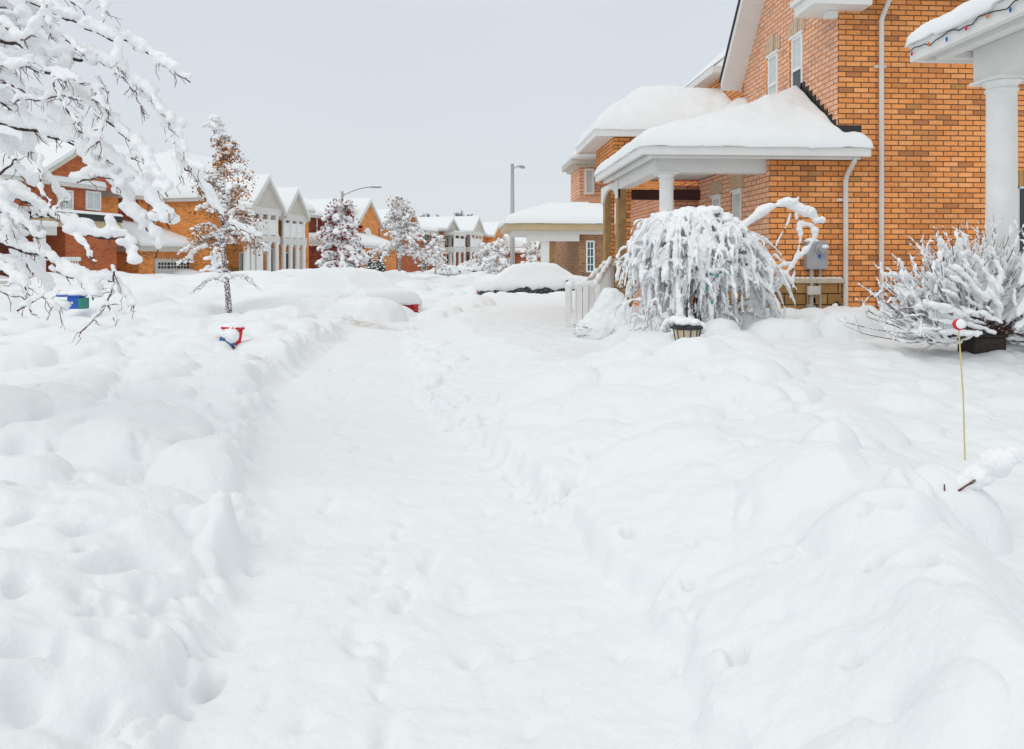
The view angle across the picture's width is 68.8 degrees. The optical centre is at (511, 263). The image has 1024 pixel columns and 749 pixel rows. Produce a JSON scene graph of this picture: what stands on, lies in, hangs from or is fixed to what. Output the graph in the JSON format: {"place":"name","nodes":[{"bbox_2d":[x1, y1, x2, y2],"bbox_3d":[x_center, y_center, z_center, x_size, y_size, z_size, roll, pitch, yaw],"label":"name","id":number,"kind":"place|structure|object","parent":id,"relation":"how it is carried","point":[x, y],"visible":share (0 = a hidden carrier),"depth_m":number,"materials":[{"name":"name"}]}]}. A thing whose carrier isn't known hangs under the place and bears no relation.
{"place":"outdoors","nodes":[
{"label":"outdoors","id":0,"kind":"place"},
{"bbox_2d":[219,322,245,345],"bbox_3d":[-3.800,0.953,10.172,0.332,0.306,0.342,4,-1,-22],"label":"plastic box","id":1,"kind":"object","parent":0,"point":[231,334],"visible":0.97,"depth_m":10.07,"materials":[{"name":"red"}]},
{"bbox_2d":[0,0,737,223],"label":"sky","id":2,"kind":"structure","parent":0,"point":[433,104],"materials":[{"name":"grey"}]},
{"bbox_2d":[0,268,1023,748],"bbox_3d":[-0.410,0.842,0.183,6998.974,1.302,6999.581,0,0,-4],"label":"snow ground","id":3,"kind":"structure","parent":0,"point":[456,512],"depth_m":3.30,"materials":[{"name":"white snow"}]},
{"bbox_2d":[0,279,8,283],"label":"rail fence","id":4,"kind":"object","parent":3,"relation":"on","point":[4,281],"depth_m":21.96,"materials":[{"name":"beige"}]},
{"bbox_2d":[0,126,133,276],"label":"brick house","id":5,"kind":"structure","parent":3,"relation":"on","point":[61,164],"depth_m":39.76,"materials":[{"name":"orange"}]},
{"bbox_2d":[57,190,73,209],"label":"window","id":6,"kind":"structure","parent":5,"relation":"in","point":[70,205],"depth_m":40.50,"materials":[{"name":"white paint"}]},
{"bbox_2d":[85,190,100,210],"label":"window","id":7,"kind":"structure","parent":5,"relation":"in","point":[92,198],"depth_m":42.00,"materials":[{"name":"white paint"}]},
{"bbox_2d":[56,290,88,310],"bbox_3d":[-8.834,0.739,14.989,0.641,0.429,0.357,0,0,-7],"label":"recycling bin","id":8,"kind":"object","parent":3,"relation":"on","point":[77,299],"visible":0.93,"depth_m":14.90,"materials":[{"name":"blue plastic"}]},
{"bbox_2d":[58,141,193,273],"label":"brick house","id":9,"kind":"structure","parent":3,"relation":"on","point":[163,262],"depth_m":46.10,"materials":[{"name":"orange"}]},
{"bbox_2d":[155,257,189,273],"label":"garage door","id":10,"kind":"structure","parent":9,"relation":"in","point":[166,266],"depth_m":46.65,"materials":[{"name":"white metal"}]},
{"bbox_2d":[0,0,263,345],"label":"snowy tree","id":11,"kind":"object","parent":3,"relation":"on","point":[31,18],"visible":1,"depth_m":4.38,"materials":[{"name":"white snow"}]},
{"bbox_2d":[199,246,228,272],"bbox_3d":[-11.937,0.197,30.090,1.024,1.806,1.019,0,0,-4],"label":"street tree","id":12,"kind":"object","parent":3,"relation":"on","point":[215,265],"visible":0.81,"depth_m":29.95,"materials":[{"name":"white plant"}]},
{"bbox_2d":[171,114,269,312],"bbox_3d":[-6.216,-0.798,16.001,2.123,4.855,1.277,0,0,-4],"label":"street tree","id":13,"kind":"object","parent":3,"relation":"on","point":[226,149],"visible":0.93,"depth_m":15.94,"materials":[{"name":"white plant"}]},
{"bbox_2d":[141,150,315,272],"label":"brick house","id":14,"kind":"structure","parent":3,"relation":"on","point":[284,213],"depth_m":51.05,"materials":[{"name":"orange"}]},
{"bbox_2d":[239,252,242,270],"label":"window","id":15,"kind":"structure","parent":14,"relation":"in","point":[240,253],"depth_m":51.27,"materials":[{"name":"grey glass"}]},
{"bbox_2d":[271,248,272,271],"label":"window","id":16,"kind":"structure","parent":14,"relation":"in","point":[271,248],"depth_m":54.82,"materials":[{"name":"white paint"}]},
{"bbox_2d":[286,252,287,268],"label":"window","id":17,"kind":"structure","parent":14,"relation":"in","point":[286,252],"depth_m":56.65,"materials":[{"name":"glass"}]},
{"bbox_2d":[303,197,351,268],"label":"brick house","id":18,"kind":"structure","parent":3,"relation":"on","point":[314,242],"depth_m":65.00,"materials":[{"name":"orange"}]},
{"bbox_2d":[309,199,370,267],"bbox_3d":[-8.304,-0.906,36.048,3.082,4.494,3.608,0,0,-4],"label":"street tree","id":19,"kind":"object","parent":3,"relation":"on","point":[339,220],"visible":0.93,"depth_m":35.64,"materials":[{"name":"white plant"}]},
{"bbox_2d":[263,267,421,312],"bbox_3d":[-4.617,0.918,19.622,4.610,1.684,1.800,0,0,39],"label":"parked car","id":20,"kind":"object","parent":3,"relation":"on","point":[323,282],"visible":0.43,"depth_m":18.74,"materials":[{"name":"red paint"}]},
{"bbox_2d":[305,198,400,270],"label":"brick house","id":21,"kind":"structure","parent":3,"relation":"on","point":[370,223],"depth_m":70.03,"materials":[{"name":"orange"}]},
{"bbox_2d":[364,228,370,233],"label":"window","id":22,"kind":"structure","parent":21,"relation":"in","point":[367,230],"depth_m":70.72,"materials":[{"name":"white paint"}]},
{"bbox_2d":[341,185,381,200],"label":"street lamp","id":23,"kind":"object","parent":3,"relation":"on","point":[371,186],"visible":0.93,"depth_m":62.19,"materials":[{"name":"metal"}]},
{"bbox_2d":[367,254,377,270],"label":"conifer","id":24,"kind":"object","parent":3,"relation":"on","point":[371,265],"visible":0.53,"depth_m":57.84,"materials":[{"name":"green plant"}]},
{"bbox_2d":[376,253,385,271],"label":"conifer","id":25,"kind":"object","parent":3,"relation":"on","point":[381,266],"visible":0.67,"depth_m":58.81,"materials":[{"name":"green plant"}]},
{"bbox_2d":[382,270,413,282],"bbox_3d":[-5.725,1.120,37.000,3.791,1.600,2.180,0,0,-12],"label":"parked car","id":26,"kind":"object","parent":3,"relation":"on","point":[395,276],"visible":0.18,"depth_m":36.30,"materials":[{"name":"silver metal"}]},
{"bbox_2d":[366,195,443,270],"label":"street tree","id":27,"kind":"object","parent":3,"relation":"on","point":[397,212],"visible":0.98,"depth_m":41.76,"materials":[{"name":"white plant"}]},
{"bbox_2d":[376,208,459,271],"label":"brick house","id":28,"kind":"structure","parent":3,"relation":"on","point":[408,264],"depth_m":90.50,"materials":[{"name":"orange"}]},
{"bbox_2d":[421,258,426,270],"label":"window","id":29,"kind":"structure","parent":28,"relation":"in","point":[425,268],"depth_m":89.88,"materials":[{"name":"grey glass"}]},
{"bbox_2d":[424,235,429,246],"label":"window","id":30,"kind":"structure","parent":28,"relation":"in","point":[426,237],"depth_m":90.50,"materials":[{"name":"grey glass"}]},
{"bbox_2d":[416,232,454,276],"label":"street tree","id":31,"kind":"object","parent":3,"relation":"on","point":[433,247],"visible":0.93,"depth_m":61.63,"materials":[{"name":"white plant"}]},
{"bbox_2d":[422,265,471,275],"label":"parked car","id":32,"kind":"object","parent":3,"relation":"on","point":[455,269],"visible":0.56,"depth_m":65.18,"materials":[{"name":"silver metal"}]},
{"bbox_2d":[418,216,484,265],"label":"brick house","id":33,"kind":"structure","parent":3,"relation":"on","point":[460,249],"depth_m":98.11,"materials":[{"name":"white paint"}]},
{"bbox_2d":[454,210,472,215],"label":"bare tree","id":34,"kind":"object","parent":3,"relation":"on","point":[458,214],"visible":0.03,"depth_m":192.24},
{"bbox_2d":[457,262,496,271],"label":"parked car","id":35,"kind":"object","parent":3,"relation":"on","point":[471,267],"visible":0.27,"depth_m":73.12,"materials":[{"name":"paint"}]},
{"bbox_2d":[462,240,502,271],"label":"street tree","id":36,"kind":"object","parent":3,"relation":"on","point":[482,253],"visible":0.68,"depth_m":65.66,"materials":[{"name":"white plant"}]},
{"bbox_2d":[469,222,507,271],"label":"brick house","id":37,"kind":"structure","parent":3,"relation":"on","point":[492,231],"depth_m":110.19,"materials":[{"name":"orange"}]},
{"bbox_2d":[483,239,509,272],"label":"street tree","id":38,"kind":"object","parent":3,"relation":"on","point":[498,252],"visible":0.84,"depth_m":59.75,"materials":[{"name":"white plant"}]},
{"bbox_2d":[510,164,525,265],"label":"street lamp","id":39,"kind":"object","parent":3,"relation":"on","point":[512,243],"visible":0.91,"depth_m":45.91,"materials":[{"name":"metal"}]},
{"bbox_2d":[501,234,540,263],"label":"brick house","id":40,"kind":"structure","parent":3,"relation":"on","point":[519,242],"depth_m":112.58,"materials":[{"name":"orange"}]},
{"bbox_2d":[515,241,540,263],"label":"street tree","id":41,"kind":"object","parent":3,"relation":"on","point":[529,254],"visible":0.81,"depth_m":57.81,"materials":[{"name":"white plant"}]},
{"bbox_2d":[476,262,593,294],"bbox_3d":[1.072,0.796,26.800,4.713,1.747,2.180,0,0,-4],"label":"parked car","id":42,"kind":"object","parent":3,"relation":"on","point":[539,277],"visible":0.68,"depth_m":25.95,"materials":[{"name":"white paint"}]},
{"bbox_2d":[498,181,678,276],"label":"brick house","id":43,"kind":"structure","parent":3,"relation":"on","point":[569,236],"depth_m":31.63,"materials":[{"name":"white"}]},
{"bbox_2d":[586,241,594,271],"bbox_3d":[3.318,-0.312,31.698,0.370,1.347,0.060,0,0,-4],"label":"window","id":44,"kind":"structure","parent":43,"relation":"in","point":[590,245],"depth_m":31.69,"materials":[{"name":"white paint"}]},
{"bbox_2d":[572,287,637,339],"bbox_3d":[1.474,0.807,11.255,1.056,0.901,0.912,0,0,-27],"label":"snow buried shrub","id":45,"kind":"object","parent":3,"relation":"on","point":[598,321],"visible":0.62,"depth_m":11.07,"materials":[{"name":"white snow"}]},
{"bbox_2d":[668,300,706,339],"bbox_3d":[1.818,0.882,7.715,0.371,1.020,0.333,0,0,-26],"label":"garden lantern","id":46,"kind":"object","parent":3,"relation":"on","point":[687,326],"visible":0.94,"depth_m":7.59,"materials":[{"name":"black metal"}]},
{"bbox_2d":[612,195,825,332],"bbox_3d":[2.349,0.084,8.742,2.319,1.818,1.570,0,0,27],"label":"weeping tree","id":47,"kind":"object","parent":3,"relation":"on","point":[681,250],"visible":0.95,"depth_m":8.61,"materials":[{"name":"white plant"}]},
{"bbox_2d":[696,271,721,303],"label":"string lights","id":48,"kind":"object","parent":47,"relation":"hanging from","point":[710,274],"visible":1,"depth_m":8.26,"materials":[{"name":"teal plastic"}]},
{"bbox_2d":[561,0,1023,324],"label":"brick house","id":49,"kind":"structure","parent":3,"relation":"on","point":[856,128],"depth_m":11.33,"materials":[{"name":"orange brick"}]},
{"bbox_2d":[584,168,594,194],"bbox_3d":[1.832,-1.946,17.697,0.235,0.615,0.060,0,0,-4],"label":"window","id":50,"kind":"structure","parent":49,"relation":"in","point":[589,179],"depth_m":17.69,"materials":[{"name":"white paint"}]},
{"bbox_2d":[710,194,721,206],"bbox_3d":[3.701,-0.657,13.502,0.105,1.172,0.519,0,0,-4],"label":"window","id":51,"kind":"structure","parent":49,"relation":"in","point":[716,199],"depth_m":13.45,"materials":[{"name":"white paint"}]},
{"bbox_2d":[730,188,742,220],"bbox_3d":[3.769,-0.622,12.478,0.105,1.243,0.494,0,0,-4],"label":"window","id":52,"kind":"structure","parent":49,"relation":"in","point":[736,193],"depth_m":12.47,"materials":[{"name":"white paint"}]},
{"bbox_2d":[765,49,778,93],"bbox_3d":[4.734,-3.257,13.529,0.105,1.103,0.512,0,0,-4],"label":"window","id":53,"kind":"structure","parent":49,"relation":"in","point":[772,58],"depth_m":13.52,"materials":[{"name":"white paint"}]},
{"bbox_2d":[789,29,803,88],"bbox_3d":[4.799,-3.281,12.552,0.105,1.145,0.499,0,0,-4],"label":"window","id":54,"kind":"structure","parent":49,"relation":"in","point":[796,40],"depth_m":12.55,"materials":[{"name":"white paint"}]},
{"bbox_2d":[1018,186,1023,252],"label":"door","id":55,"kind":"structure","parent":49,"relation":"in","point":[1020,188],"depth_m":11.43,"materials":[{"name":"white glass"}]},
{"bbox_2d":[835,217,1023,351],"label":"snowy shrub","id":56,"kind":"object","parent":3,"relation":"on","point":[978,292],"visible":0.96,"depth_m":6.68,"materials":[{"name":"white plant"}]},
{"bbox_2d":[952,319,965,459],"bbox_3d":[2.396,0.821,3.995,0.075,1.054,0.030,0,0,-4],"label":"marker stake","id":57,"kind":"object","parent":3,"relation":"on","point":[958,324],"visible":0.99,"depth_m":4.00,"materials":[{"name":"red plastic"}]},
{"bbox_2d":[904,0,1023,342],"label":"front porch","id":58,"kind":"object","parent":3,"relation":"on","point":[991,48],"visible":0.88,"depth_m":7.02,"materials":[{"name":"white paint"}]},
{"bbox_2d":[909,0,1017,55],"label":"string lights","id":59,"kind":"object","parent":58,"relation":"attached to","point":[966,27],"visible":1,"depth_m":6.68,"materials":[{"name":"black plastic"}]},
{"bbox_2d":[958,333,1008,353],"bbox_3d":[4.329,0.772,6.900,0.325,0.264,0.270,0,0,-4],"label":"planter box","id":60,"kind":"object","parent":3,"relation":"on","point":[983,343],"visible":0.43,"depth_m":6.78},
{"bbox_2d":[944,446,1023,490],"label":"fallen branch","id":61,"kind":"object","parent":3,"relation":"on","point":[988,467],"visible":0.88,"depth_m":3.13,"materials":[{"name":"white plant"}]}
]}

